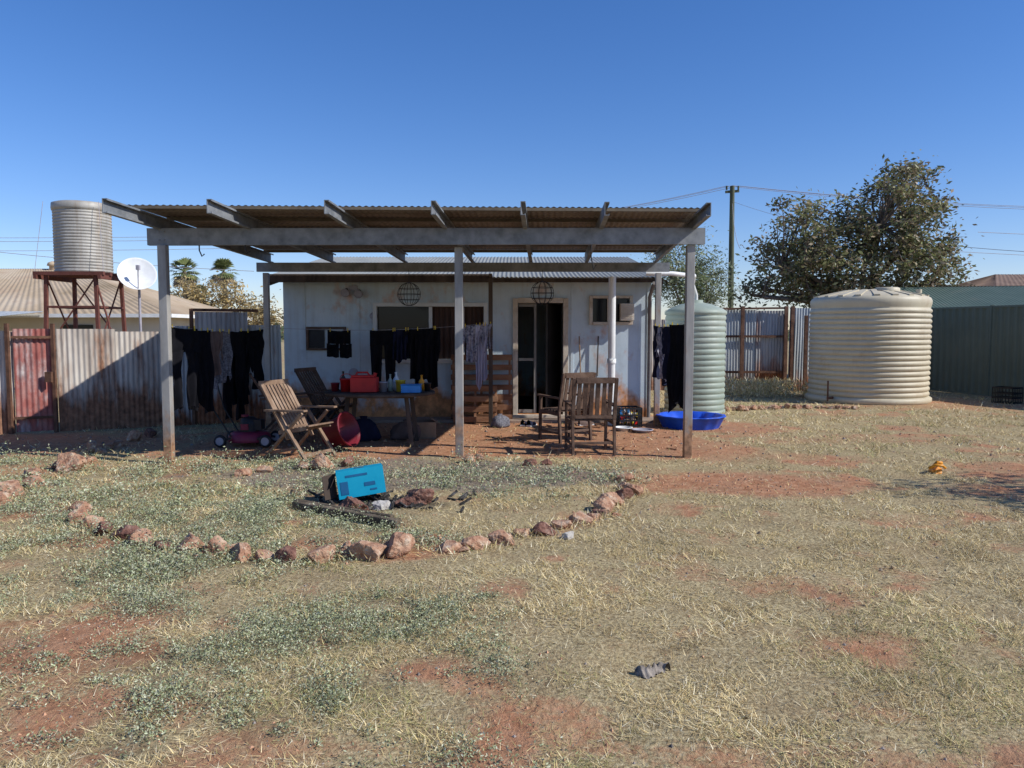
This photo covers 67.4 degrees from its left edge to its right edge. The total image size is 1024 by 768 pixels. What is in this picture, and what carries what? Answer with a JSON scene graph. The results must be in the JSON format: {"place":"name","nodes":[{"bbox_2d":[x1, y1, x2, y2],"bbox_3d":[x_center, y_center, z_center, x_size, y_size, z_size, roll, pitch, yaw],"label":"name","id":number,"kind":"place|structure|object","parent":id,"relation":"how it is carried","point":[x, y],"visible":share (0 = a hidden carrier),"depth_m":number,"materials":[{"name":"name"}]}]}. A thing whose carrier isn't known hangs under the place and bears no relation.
{"place":"outdoors","nodes":[
{"label":"outdoors","id":0,"kind":"place"},
{"bbox_2d":[0,317,194,364],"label":"walls","id":1,"kind":"structure","parent":0,"point":[150,324],"depth_m":25.92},
{"bbox_2d":[0,311,42,315],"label":"verandah roof","id":2,"kind":"structure","parent":1,"relation":"attached to","point":[4,313],"depth_m":24.66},
{"bbox_2d":[63,325,92,328],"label":"windows","id":3,"kind":"structure","parent":1,"relation":"attached to","point":[81,326],"depth_m":25.89,"materials":[{"name":"black glass"}]},
{"bbox_2d":[0,268,248,317],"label":"hip roof","id":4,"kind":"structure","parent":1,"relation":"on","point":[21,289],"depth_m":27.07,"materials":[{"name":"metal"}]},
{"bbox_2d":[0,314,250,320],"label":"gutters","id":5,"kind":"object","parent":4,"relation":"attached to","point":[111,315],"visible":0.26,"depth_m":25.35,"materials":[{"name":"white metal"}]},
{"bbox_2d":[0,340,1023,767],"bbox_3d":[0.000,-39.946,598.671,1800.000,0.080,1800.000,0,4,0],"label":"ground","id":6,"kind":"structure","parent":0,"point":[570,702],"depth_m":4.50,"materials":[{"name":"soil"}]},
{"bbox_2d":[0,428,156,505],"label":"garden edge stones","id":7,"kind":"object","parent":6,"relation":"on","point":[65,459],"visible":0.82,"depth_m":8.83,"materials":[{"name":"stone"}]},
{"bbox_2d":[33,200,126,337],"bbox_3d":[-11.025,-2.222,19.894,1.800,4.882,1.600,0,4,0],"label":"elevated water tank","id":8,"kind":"object","parent":6,"relation":"on","point":[82,240],"visible":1,"depth_m":19.25,"materials":[{"name":"metal"}]},
{"bbox_2d":[117,257,156,331],"bbox_3d":[-9.647,-1.535,19.855,0.831,3.474,0.602,0,4,0],"label":"satellite dish","id":9,"kind":"object","parent":6,"relation":"on","point":[139,274],"visible":0.98,"depth_m":19.84,"materials":[{"name":"white metal"}]},
{"bbox_2d":[0,308,282,433],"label":"corrugated iron fence","id":10,"kind":"object","parent":6,"relation":"on","point":[109,378],"visible":0.59,"depth_m":12.37,"materials":[{"name":"beige metal"}]},
{"bbox_2d":[169,257,201,298],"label":"fan palm","id":11,"kind":"object","parent":6,"relation":"on","point":[186,262],"visible":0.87,"depth_m":44.53,"materials":[{"name":"green plant"}]},
{"bbox_2d":[170,270,270,324],"bbox_3d":[-13.628,-3.004,36.039,5.242,4.624,3.522,0,4,0],"label":"flowering shrub","id":12,"kind":"object","parent":6,"relation":"on","point":[191,293],"visible":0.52,"depth_m":35.49,"materials":[{"name":"green plant"}]},
{"bbox_2d":[208,258,238,308],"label":"fan palm","id":13,"kind":"object","parent":6,"relation":"on","point":[224,264],"visible":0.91,"depth_m":44.29,"materials":[{"name":"green plant"}]},
{"bbox_2d":[234,468,251,476],"bbox_3d":[-2.971,0.983,8.501,0.161,0.103,0.185,0,4,0],"label":"rock","id":14,"kind":"object","parent":6,"relation":"on","point":[245,471],"visible":0.95,"depth_m":8.44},
{"bbox_2d":[214,386,281,447],"bbox_3d":[-3.761,0.387,10.736,0.939,0.941,0.529,0,4,0],"label":"lawn mower","id":15,"kind":"object","parent":6,"relation":"on","point":[251,430],"visible":0.92,"depth_m":10.61,"materials":[{"name":"paint"}]},
{"bbox_2d":[241,286,283,333],"bbox_3d":[-9.524,-2.044,29.845,2.610,3.567,2.001,0,4,0],"label":"flowering shrub","id":16,"kind":"object","parent":6,"relation":"on","point":[273,319],"visible":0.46,"depth_m":29.65,"materials":[{"name":"brown plant"}]},
{"bbox_2d":[256,465,272,472],"bbox_3d":[-2.796,0.968,8.696,0.183,0.105,0.113,0,4,0],"label":"rock","id":17,"kind":"object","parent":6,"relation":"on","point":[263,469],"visible":0.98,"depth_m":8.65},
{"bbox_2d":[249,373,309,444],"bbox_3d":[-3.379,0.342,11.140,0.801,0.995,0.672,-1,4,-20],"label":"wooden armchair","id":18,"kind":"object","parent":6,"relation":"on","point":[272,414],"visible":0.31,"depth_m":10.93,"materials":[{"name":"brown wood"}]},
{"bbox_2d":[258,379,336,461],"bbox_3d":[-2.688,0.445,9.617,0.765,0.973,0.639,2,4,25],"label":"wooden armchair","id":19,"kind":"object","parent":6,"relation":"on","point":[287,430],"visible":0.96,"depth_m":9.65,"materials":[{"name":"brown wood"}]},
{"bbox_2d":[297,461,308,469],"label":"rock","id":20,"kind":"object","parent":6,"relation":"on","point":[302,466],"visible":0.77,"depth_m":8.83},
{"bbox_2d":[309,453,334,469],"bbox_3d":[-2.191,0.915,8.902,0.285,0.243,0.236,2,4,23],"label":"rock","id":21,"kind":"object","parent":6,"relation":"on","point":[318,462],"visible":0.73,"depth_m":8.82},
{"bbox_2d":[306,404,337,424],"bbox_3d":[-3.117,0.486,12.643,0.507,0.462,0.486,-3,5,-37],"label":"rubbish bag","id":22,"kind":"object","parent":6,"relation":"on","point":[329,413],"visible":0.06,"depth_m":12.50,"materials":[{"name":"black plastic"}]},
{"bbox_2d":[294,367,357,434],"bbox_3d":[-2.880,0.264,11.958,0.805,1.024,0.672,1,4,20],"label":"wooden armchair","id":23,"kind":"object","parent":6,"relation":"on","point":[309,386],"visible":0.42,"depth_m":11.96,"materials":[{"name":"brown wood"}]},
{"bbox_2d":[0,438,659,767],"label":"saltbush weeds","id":24,"kind":"object","parent":6,"relation":"on","point":[162,558],"visible":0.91,"depth_m":4.89,"materials":[{"name":"green plant"}]},
{"bbox_2d":[321,411,359,447],"bbox_3d":[-2.290,0.607,10.204,0.453,0.496,0.478,2,4,21],"label":"maroon tub","id":25,"kind":"object","parent":6,"relation":"on","point":[343,429],"visible":0.93,"depth_m":10.26,"materials":[{"name":"plastic"}]},
{"bbox_2d":[292,499,400,526],"bbox_3d":[-1.442,1.096,6.629,1.332,0.063,0.191,3,5,33],"label":"timber sleeper","id":26,"kind":"object","parent":6,"relation":"on","point":[347,510],"visible":0.94,"depth_m":6.53,"materials":[{"name":"wood"}]},
{"bbox_2d":[340,456,354,466],"bbox_3d":[-1.933,0.928,9.014,0.161,0.172,0.195,4,6,44],"label":"rock","id":27,"kind":"object","parent":6,"relation":"on","point":[347,460],"visible":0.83,"depth_m":8.96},
{"bbox_2d":[53,476,648,570],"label":"grass tufts","id":28,"kind":"object","parent":6,"relation":"on","point":[583,521],"visible":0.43,"depth_m":5.78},
{"bbox_2d":[338,496,368,510],"bbox_3d":[-1.410,1.087,6.834,0.297,0.184,0.258,0,4,0],"label":"rock","id":29,"kind":"object","parent":6,"relation":"on","point":[347,501],"visible":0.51,"depth_m":6.76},
{"bbox_2d":[322,463,385,499],"bbox_3d":[-1.481,0.912,7.184,0.585,0.319,0.224,-1,4,-14],"label":"drinks carton","id":30,"kind":"object","parent":6,"relation":"on","point":[359,481],"visible":0.97,"depth_m":7.10,"materials":[{"name":"cardboard"}]},
{"bbox_2d":[67,473,643,563],"bbox_3d":[-1.052,1.096,6.486,5.494,0.242,2.448,-1,4,-14],"label":"stone ring border","id":31,"kind":"object","parent":6,"relation":"on","point":[395,544],"visible":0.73,"depth_m":5.60,"materials":[{"name":"stone"}]},
{"bbox_2d":[356,416,381,441],"bbox_3d":[-2.122,0.644,11.169,0.450,0.352,0.372,0,4,0],"label":"cloth bag","id":32,"kind":"object","parent":6,"relation":"on","point":[369,430],"visible":0.78,"depth_m":11.06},
{"bbox_2d":[276,488,476,512],"bbox_3d":[-1.279,1.070,7.211,1.874,0.089,0.920,0,4,0],"label":"charcoal","id":33,"kind":"object","parent":6,"relation":"on","point":[377,497],"visible":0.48,"depth_m":7.18,"materials":[{"name":"wood"}]},
{"bbox_2d":[324,388,434,446],"bbox_3d":[-1.850,0.471,10.809,1.539,0.754,1.215,0,4,0],"label":"outdoor table","id":34,"kind":"object","parent":6,"relation":"on","point":[379,394],"visible":0.63,"depth_m":10.52,"materials":[{"name":"wood"}]},
{"bbox_2d":[330,382,339,391],"bbox_3d":[-2.470,0.042,10.729,0.127,0.120,0.127,0,4,0],"label":"red cup","id":35,"kind":"object","parent":34,"relation":"on","point":[335,386],"visible":0.98,"depth_m":10.69,"materials":[{"name":"red plastic"}]},
{"bbox_2d":[339,374,349,391],"bbox_3d":[-2.300,-0.020,10.674,0.191,0.252,0.191,0,4,0],"label":"red bucket","id":36,"kind":"object","parent":34,"relation":"on","point":[345,384],"visible":0.79,"depth_m":10.61,"materials":[{"name":"plastic"}]},
{"bbox_2d":[350,371,378,391],"bbox_3d":[-2.020,-0.033,10.523,0.360,0.278,0.200,0,4,0],"label":"red jerry can","id":37,"kind":"object","parent":34,"relation":"on","point":[365,383],"visible":1,"depth_m":10.43,"materials":[{"name":"plastic"}]},
{"bbox_2d":[379,381,387,391],"bbox_3d":[-1.780,0.039,10.628,0.127,0.140,0.127,0,4,0],"label":"jar","id":38,"kind":"object","parent":34,"relation":"on","point":[383,386],"visible":0.96,"depth_m":10.58,"materials":[{"name":"grey plastic"}]},
{"bbox_2d":[388,374,392,390],"bbox_3d":[-1.700,-0.018,10.725,0.070,0.240,0.070,0,4,0],"label":"bottle","id":39,"kind":"object","parent":34,"relation":"on","point":[390,384],"visible":1,"depth_m":10.70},
{"bbox_2d":[395,380,405,391],"bbox_3d":[-1.550,0.026,10.677,0.148,0.160,0.148,0,4,0],"label":"yellow container","id":40,"kind":"object","parent":34,"relation":"on","point":[398,384],"visible":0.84,"depth_m":10.62,"materials":[{"name":"plastic"}]},
{"bbox_2d":[400,384,421,392],"bbox_3d":[-1.380,0.059,10.529,0.280,0.114,0.200,0,4,0],"label":"blue food tub","id":41,"kind":"object","parent":34,"relation":"on","point":[411,388],"visible":1,"depth_m":10.44,"materials":[{"name":"plastic"}]},
{"bbox_2d":[372,500,390,510],"bbox_3d":[-1.177,1.101,6.938,0.190,0.106,0.108,0,4,0],"label":"rock","id":42,"kind":"object","parent":6,"relation":"on","point":[385,504],"visible":0.87,"depth_m":6.92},
{"bbox_2d":[394,498,406,506],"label":"rock","id":43,"kind":"object","parent":6,"relation":"on","point":[402,500],"visible":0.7,"depth_m":7.00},
{"bbox_2d":[390,419,420,439],"bbox_3d":[-1.566,0.668,11.269,0.455,0.286,0.344,0,4,0],"label":"cloth bag","id":44,"kind":"object","parent":6,"relation":"on","point":[399,431],"visible":0.73,"depth_m":11.18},
{"bbox_2d":[102,198,710,463],"bbox_3d":[-0.861,-0.622,10.581,6.962,3.176,5.002,0,4,0],"label":"patio pergola","id":45,"kind":"object","parent":6,"relation":"on","point":[327,230],"visible":0.93,"depth_m":9.46,"materials":[{"name":"wood"}]},
{"bbox_2d":[397,282,420,305],"bbox_3d":[-1.700,-1.584,12.671,0.389,0.594,0.389,0,4,0],"label":"hanging wire globe","id":46,"kind":"object","parent":45,"relation":"hanging from","point":[417,294],"visible":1,"depth_m":12.66,"materials":[{"name":"black metal"}]},
{"bbox_2d":[171,323,682,331],"bbox_3d":[-0.851,-0.822,11.067,6.542,0.132,3.695,0,4,0],"label":"clothes line","id":47,"kind":"object","parent":45,"relation":"attached to","point":[319,329],"visible":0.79,"depth_m":12.26,"materials":[{"name":"grey plastic"}]},
{"bbox_2d":[171,324,200,410],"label":"hanging trousers","id":48,"kind":"object","parent":47,"relation":"hanging from","point":[185,341],"visible":0.93,"depth_m":9.60,"materials":[{"name":"black fabric"}]},
{"bbox_2d":[186,327,214,412],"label":"trousers","id":49,"kind":"object","parent":47,"relation":"hanging from","point":[205,379],"visible":0.64,"depth_m":10.10,"materials":[{"name":"black fabric"}]},
{"bbox_2d":[201,328,222,375],"bbox_3d":[-4.079,-0.430,10.415,0.110,0.654,0.453,2,4,24],"label":"hanging shirt","id":50,"kind":"object","parent":47,"relation":"hanging from","point":[216,338],"visible":0.52,"depth_m":10.51,"materials":[{"name":"beige fabric"}]},
{"bbox_2d":[212,329,232,389],"bbox_3d":[-4.075,-0.352,10.776,0.142,0.839,0.390,2,4,25],"label":"hanging dress","id":51,"kind":"object","parent":47,"relation":"hanging from","point":[226,362],"visible":0.59,"depth_m":10.81,"materials":[{"name":"grey fabric"}]},
{"bbox_2d":[223,329,244,420],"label":"hanging trousers","id":52,"kind":"object","parent":47,"relation":"hanging from","point":[236,340],"visible":0.7,"depth_m":11.30,"materials":[{"name":"black fabric"}]},
{"bbox_2d":[229,329,253,404],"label":"hanging clothes","id":53,"kind":"object","parent":47,"relation":"hanging from","point":[249,353],"visible":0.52,"depth_m":11.63,"materials":[{"name":"black fabric"}]},
{"bbox_2d":[239,327,264,394],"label":"hanging trousers","id":54,"kind":"object","parent":47,"relation":"hanging from","point":[257,342],"visible":0.44,"depth_m":12.14,"materials":[{"name":"black fabric"}]},
{"bbox_2d":[327,328,351,358],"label":"hanging shorts","id":55,"kind":"object","parent":47,"relation":"hanging from","point":[337,339],"visible":1,"depth_m":12.45,"materials":[{"name":"black fabric"}]},
{"bbox_2d":[370,328,395,381],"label":"hanging trousers","id":56,"kind":"object","parent":47,"relation":"hanging from","point":[379,340],"visible":0.92,"depth_m":12.59,"materials":[{"name":"black fabric"}]},
{"bbox_2d":[393,327,408,362],"bbox_3d":[-1.836,-0.633,12.643,0.268,0.597,0.144,-1,4,-12],"label":"hanging dress","id":57,"kind":"object","parent":47,"relation":"hanging from","point":[398,336],"visible":1,"depth_m":12.64,"materials":[{"name":"blue fabric"}]},
{"bbox_2d":[403,326,439,378],"bbox_3d":[-1.491,-0.520,12.721,0.614,0.886,0.121,-1,4,-11],"label":"hanging shirt","id":58,"kind":"object","parent":47,"relation":"hanging from","point":[414,368],"visible":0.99,"depth_m":12.71,"materials":[{"name":"black fabric"}]},
{"bbox_2d":[415,327,437,388],"bbox_3d":[-1.427,-0.435,12.739,0.383,1.054,0.140,-1,4,-14],"label":"hanging dress","id":59,"kind":"object","parent":47,"relation":"hanging from","point":[422,336],"visible":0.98,"depth_m":12.73,"materials":[{"name":"black fabric"}]},
{"bbox_2d":[463,324,482,362],"bbox_3d":[-0.660,-0.692,12.872,0.340,0.672,0.116,-1,4,-12],"label":"hanging shirt","id":60,"kind":"object","parent":47,"relation":"hanging from","point":[469,340],"visible":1,"depth_m":12.86,"materials":[{"name":"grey fabric"}]},
{"bbox_2d":[475,322,486,389],"bbox_3d":[-0.520,-0.457,12.916,0.204,1.162,0.142,-1,4,-10],"label":"hanging dress","id":61,"kind":"object","parent":47,"relation":"hanging from","point":[481,368],"visible":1,"depth_m":12.91,"materials":[{"name":"purple fabric"}]},
{"bbox_2d":[482,322,492,352],"bbox_3d":[-0.418,-0.784,12.911,0.183,0.524,0.142,-1,4,-9],"label":"hanging dress","id":62,"kind":"object","parent":47,"relation":"hanging from","point":[487,335],"visible":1,"depth_m":12.90,"materials":[{"name":"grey fabric"}]},
{"bbox_2d":[652,323,667,385],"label":"hanging trousers","id":63,"kind":"object","parent":47,"relation":"hanging from","point":[656,371],"visible":0.38,"depth_m":12.18,"materials":[{"name":"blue fabric"}]},
{"bbox_2d":[654,324,665,380],"bbox_3d":[2.296,-0.472,11.544,0.120,0.851,0.540,-1,4,-15],"label":"hanging shirt","id":64,"kind":"object","parent":47,"relation":"hanging from","point":[658,350],"visible":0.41,"depth_m":11.66,"materials":[{"name":"grey fabric"}]},
{"bbox_2d":[661,324,677,378],"bbox_3d":[2.257,-0.455,10.943,0.114,0.804,0.542,-1,4,-18],"label":"hanging shirt","id":65,"kind":"object","parent":47,"relation":"hanging from","point":[665,337],"visible":0.43,"depth_m":11.06,"materials":[{"name":"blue fabric"}]},
{"bbox_2d":[666,322,683,412],"bbox_3d":[2.203,-0.202,10.160,0.143,1.264,0.428,-1,4,-20],"label":"hanging dress","id":66,"kind":"object","parent":47,"relation":"hanging from","point":[675,374],"visible":0.81,"depth_m":10.20,"materials":[{"name":"black fabric"}]},
{"bbox_2d":[531,270,553,304],"bbox_3d":[0.500,-1.594,12.670,0.389,0.574,0.389,0,4,0],"label":"hanging wire globe","id":67,"kind":"object","parent":45,"relation":"hanging from","point":[538,293],"visible":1,"depth_m":12.65,"materials":[{"name":"black metal"}]},
{"bbox_2d":[404,488,433,505],"bbox_3d":[-0.879,1.073,7.132,0.332,0.238,0.243,0,4,0],"label":"rock","id":68,"kind":"object","parent":6,"relation":"on","point":[423,496],"visible":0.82,"depth_m":7.04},
{"bbox_2d":[411,417,438,438],"bbox_3d":[-1.350,0.648,11.472,0.495,0.298,0.302,-1,4,-12],"label":"cardboard box","id":69,"kind":"object","parent":6,"relation":"on","point":[428,429],"visible":0.59,"depth_m":11.35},
{"bbox_2d":[461,454,475,461],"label":"rock","id":70,"kind":"object","parent":6,"relation":"on","point":[467,457],"visible":0.66,"depth_m":9.32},
{"bbox_2d":[452,386,497,423],"bbox_3d":[-0.636,0.362,13.270,0.787,0.656,0.215,0,4,0],"label":"wooden pallet","id":71,"kind":"object","parent":6,"relation":"on","point":[475,399],"visible":0.7,"depth_m":13.22,"materials":[{"name":"brown wood"}]},
{"bbox_2d":[451,355,511,418],"bbox_3d":[-0.539,0.072,13.610,1.089,1.184,0.299,0,4,0],"label":"wooden pallet","id":72,"kind":"object","parent":6,"relation":"on","point":[508,387],"visible":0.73,"depth_m":13.56,"materials":[{"name":"brown wood"}]},
{"bbox_2d":[270,257,697,425],"bbox_3d":[-0.311,-1.095,15.353,7.939,3.359,5.034,0,4,0],"label":"fibro hut","id":73,"kind":"object","parent":6,"relation":"on","point":[606,317],"visible":0.7,"depth_m":13.78,"materials":[{"name":"paint"}]},
{"bbox_2d":[373,303,487,362],"bbox_3d":[-1.460,-0.914,13.755,2.050,1.080,0.110,0,4,0],"label":"window frame","id":74,"kind":"structure","parent":73,"relation":"in","point":[375,305],"depth_m":13.69,"materials":[{"name":"white metal"}]},
{"bbox_2d":[519,303,536,412],"bbox_3d":[0.281,-0.465,13.921,0.322,1.980,0.040,0,4,0],"label":"fly screen door","id":75,"kind":"structure","parent":73,"relation":"in","point":[534,305],"depth_m":13.91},
{"bbox_2d":[545,304,560,410],"bbox_3d":[0.770,-0.488,14.250,0.035,1.980,0.780,2,4,22],"label":"door leaf","id":76,"kind":"structure","parent":73,"relation":"in","point":[553,311],"depth_m":14.18,"materials":[{"name":"paint"}]},
{"bbox_2d":[513,296,632,417],"bbox_3d":[1.085,-0.479,13.760,2.150,2.200,0.200,0,4,0],"label":"door and window trim","id":77,"kind":"structure","parent":73,"relation":"in","point":[515,300],"depth_m":13.71,"materials":[{"name":"beige paint"}]},
{"bbox_2d":[575,336,587,414],"bbox_3d":[1.220,-0.103,13.543,0.300,1.477,0.467,0,4,0],"label":"broom","id":78,"kind":"object","parent":73,"relation":"on","point":[580,365],"visible":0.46,"depth_m":13.61,"materials":[{"name":"brown wood"}]},
{"bbox_2d":[490,414,509,427],"bbox_3d":[-0.196,0.607,12.758,0.339,0.220,0.290,0,4,0],"label":"cloth bag","id":79,"kind":"object","parent":6,"relation":"on","point":[499,420],"visible":0.99,"depth_m":12.68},
{"bbox_2d":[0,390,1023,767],"bbox_3d":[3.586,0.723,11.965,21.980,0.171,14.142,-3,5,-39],"label":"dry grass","id":80,"kind":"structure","parent":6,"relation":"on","point":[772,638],"depth_m":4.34,"materials":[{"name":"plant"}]},
{"bbox_2d":[251,315,789,341],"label":"distant trees","id":81,"kind":"object","parent":6,"relation":"on","point":[282,336],"depth_m":117.85,"materials":[{"name":"green plant"}]},
{"bbox_2d":[520,458,536,465],"bbox_3d":[0.201,0.943,9.079,0.185,0.122,0.160,1,4,15],"label":"rock","id":82,"kind":"object","parent":6,"relation":"on","point":[533,461],"visible":0.64,"depth_m":9.03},
{"bbox_2d":[53,475,1023,740],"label":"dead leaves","id":83,"kind":"object","parent":6,"relation":"on","point":[659,579],"visible":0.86,"depth_m":4.59,"materials":[{"name":"brown plant"}]},
{"bbox_2d":[540,458,552,464],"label":"rock","id":84,"kind":"object","parent":6,"relation":"on","point":[547,461],"visible":0.86,"depth_m":9.10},
{"bbox_2d":[537,372,595,443],"bbox_3d":[0.795,0.322,11.225,0.600,1.009,0.657,-2,5,-32],"label":"wooden dining chair","id":85,"kind":"object","parent":6,"relation":"on","point":[560,408],"visible":0.8,"depth_m":11.01,"materials":[{"name":"brown wood"}]},
{"bbox_2d":[493,424,676,449],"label":"wood scraps","id":86,"kind":"object","parent":6,"relation":"on","point":[586,435],"visible":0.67,"depth_m":11.42,"materials":[{"name":"brown wood"}]},
{"bbox_2d":[563,377,618,455],"bbox_3d":[1.023,0.400,10.024,0.600,1.009,0.657,0,4,-6],"label":"wooden dining chair","id":87,"kind":"object","parent":6,"relation":"on","point":[606,415],"visible":1,"depth_m":9.78,"materials":[{"name":"brown wood"}]},
{"bbox_2d":[616,426,632,431],"bbox_3d":[1.780,0.717,12.279,0.297,0.060,0.297,0,4,0],"label":"pet bowl","id":88,"kind":"object","parent":6,"relation":"on","point":[624,428],"visible":0.91,"depth_m":12.20,"materials":[{"name":"ceramic"}]},
{"bbox_2d":[616,405,642,426],"bbox_3d":[1.950,0.547,12.919,0.395,0.331,0.394,0,4,-5],"label":"milk crate","id":89,"kind":"object","parent":6,"relation":"on","point":[629,415],"visible":0.8,"depth_m":12.78,"materials":[{"name":"black plastic"}]},
{"bbox_2d":[631,428,652,432],"bbox_3d":[2.050,0.735,12.080,0.339,0.050,0.339,0,4,0],"label":"pet bowl","id":90,"kind":"object","parent":6,"relation":"on","point":[642,430],"visible":1,"depth_m":12.00,"materials":[{"name":"grey plastic"}]},
{"bbox_2d":[635,662,670,678],"bbox_3d":[0.660,1.337,3.601,0.180,0.066,0.075,-3,5,-40],"label":"discarded sock","id":91,"kind":"object","parent":6,"relation":"on","point":[647,672],"visible":1,"depth_m":3.57,"materials":[{"name":"fabric"}]},
{"bbox_2d":[638,225,740,311],"bbox_3d":[8.305,-4.521,37.902,6.546,7.396,4.822,0,4,0],"label":"gum tree","id":92,"kind":"object","parent":6,"relation":"on","point":[707,295],"visible":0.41,"depth_m":37.20,"materials":[{"name":"green plant"}]},
{"bbox_2d":[656,411,725,429],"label":"blue paddling pool","id":93,"kind":"structure","parent":6,"relation":"on","point":[700,420],"depth_m":12.51,"materials":[{"name":"plastic"}]},
{"bbox_2d":[663,300,726,413],"bbox_3d":[3.619,-0.553,15.197,1.202,2.200,1.201,-1,4,-14],"label":"green water tank","id":94,"kind":"object","parent":6,"relation":"on","point":[709,357],"visible":0.6,"depth_m":14.68,"materials":[{"name":"metal"}]},
{"bbox_2d":[651,306,810,390],"bbox_3d":[3.521,-0.916,20.459,15.050,2.295,0.605,0,4,-1],"label":"back fence","id":95,"kind":"object","parent":6,"relation":"on","point":[756,342],"visible":0.16,"depth_m":20.48,"materials":[{"name":"metal"}]},
{"bbox_2d":[725,186,738,307],"bbox_3d":[11.300,-5.513,39.714,0.709,9.302,0.340,0,4,0],"label":"power pole","id":96,"kind":"object","parent":6,"relation":"on","point":[732,191],"visible":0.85,"depth_m":39.48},
{"bbox_2d":[0,185,1023,270],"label":"overhead wires","id":97,"kind":"object","parent":96,"relation":"attached to","point":[625,207],"visible":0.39,"depth_m":39.38,"materials":[{"name":"black metal"}]},
{"bbox_2d":[724,375,808,397],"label":"tall weeds","id":98,"kind":"object","parent":6,"relation":"on","point":[749,390],"visible":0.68,"depth_m":18.78,"materials":[{"name":"green plant"}]},
{"bbox_2d":[724,403,858,410],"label":"tank edge stones","id":99,"kind":"object","parent":6,"relation":"on","point":[753,407],"visible":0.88,"depth_m":15.68,"materials":[{"name":"stone"}]},
{"bbox_2d":[718,149,983,309],"bbox_3d":[11.351,-3.884,25.454,8.777,7.855,5.672,0,4,0],"label":"broadleaf tree","id":100,"kind":"object","parent":6,"relation":"on","point":[907,243],"visible":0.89,"depth_m":25.11,"materials":[{"name":"green plant"}]},
{"bbox_2d":[805,287,932,404],"bbox_3d":[8.200,-0.911,17.679,2.660,2.570,2.660,0,4,0],"label":"water tank","id":101,"kind":"object","parent":6,"relation":"on","point":[869,346],"visible":1,"depth_m":16.61,"materials":[{"name":"metal"}]},
{"bbox_2d":[928,461,946,473],"bbox_3d":[4.828,0.942,8.719,0.184,0.163,0.251,2,5,31],"label":"orange dog toy","id":102,"kind":"object","parent":6,"relation":"on","point":[935,467],"visible":0.98,"depth_m":8.67,"materials":[{"name":"plastic"}]},
{"bbox_2d":[899,286,1023,307],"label":"teal roof shed","id":103,"kind":"structure","parent":6,"relation":"on","point":[954,296],"depth_m":22.96,"materials":[{"name":"green metal"}]},
{"bbox_2d":[929,305,1023,398],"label":"green steel fence","id":104,"kind":"object","parent":6,"relation":"on","point":[976,350],"visible":0.68,"depth_m":19.10,"materials":[{"name":"metal"}]},
{"bbox_2d":[991,386,1022,403],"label":"milk crate","id":105,"kind":"object","parent":6,"relation":"on","point":[1008,393],"visible":0.97,"depth_m":16.96,"materials":[{"name":"black plastic"}]},
{"bbox_2d":[0,0,1023,331],"label":"sky","id":106,"kind":"structure","parent":0,"point":[499,103],"materials":[{"name":"blue"}]},
{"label":"walls","id":107,"kind":"object","parent":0,"visible":0},
{"bbox_2d":[956,274,1023,285],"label":"hip roof","id":108,"kind":"structure","parent":107,"relation":"on","point":[1005,280],"depth_m":38.61,"materials":[{"name":"metal"}]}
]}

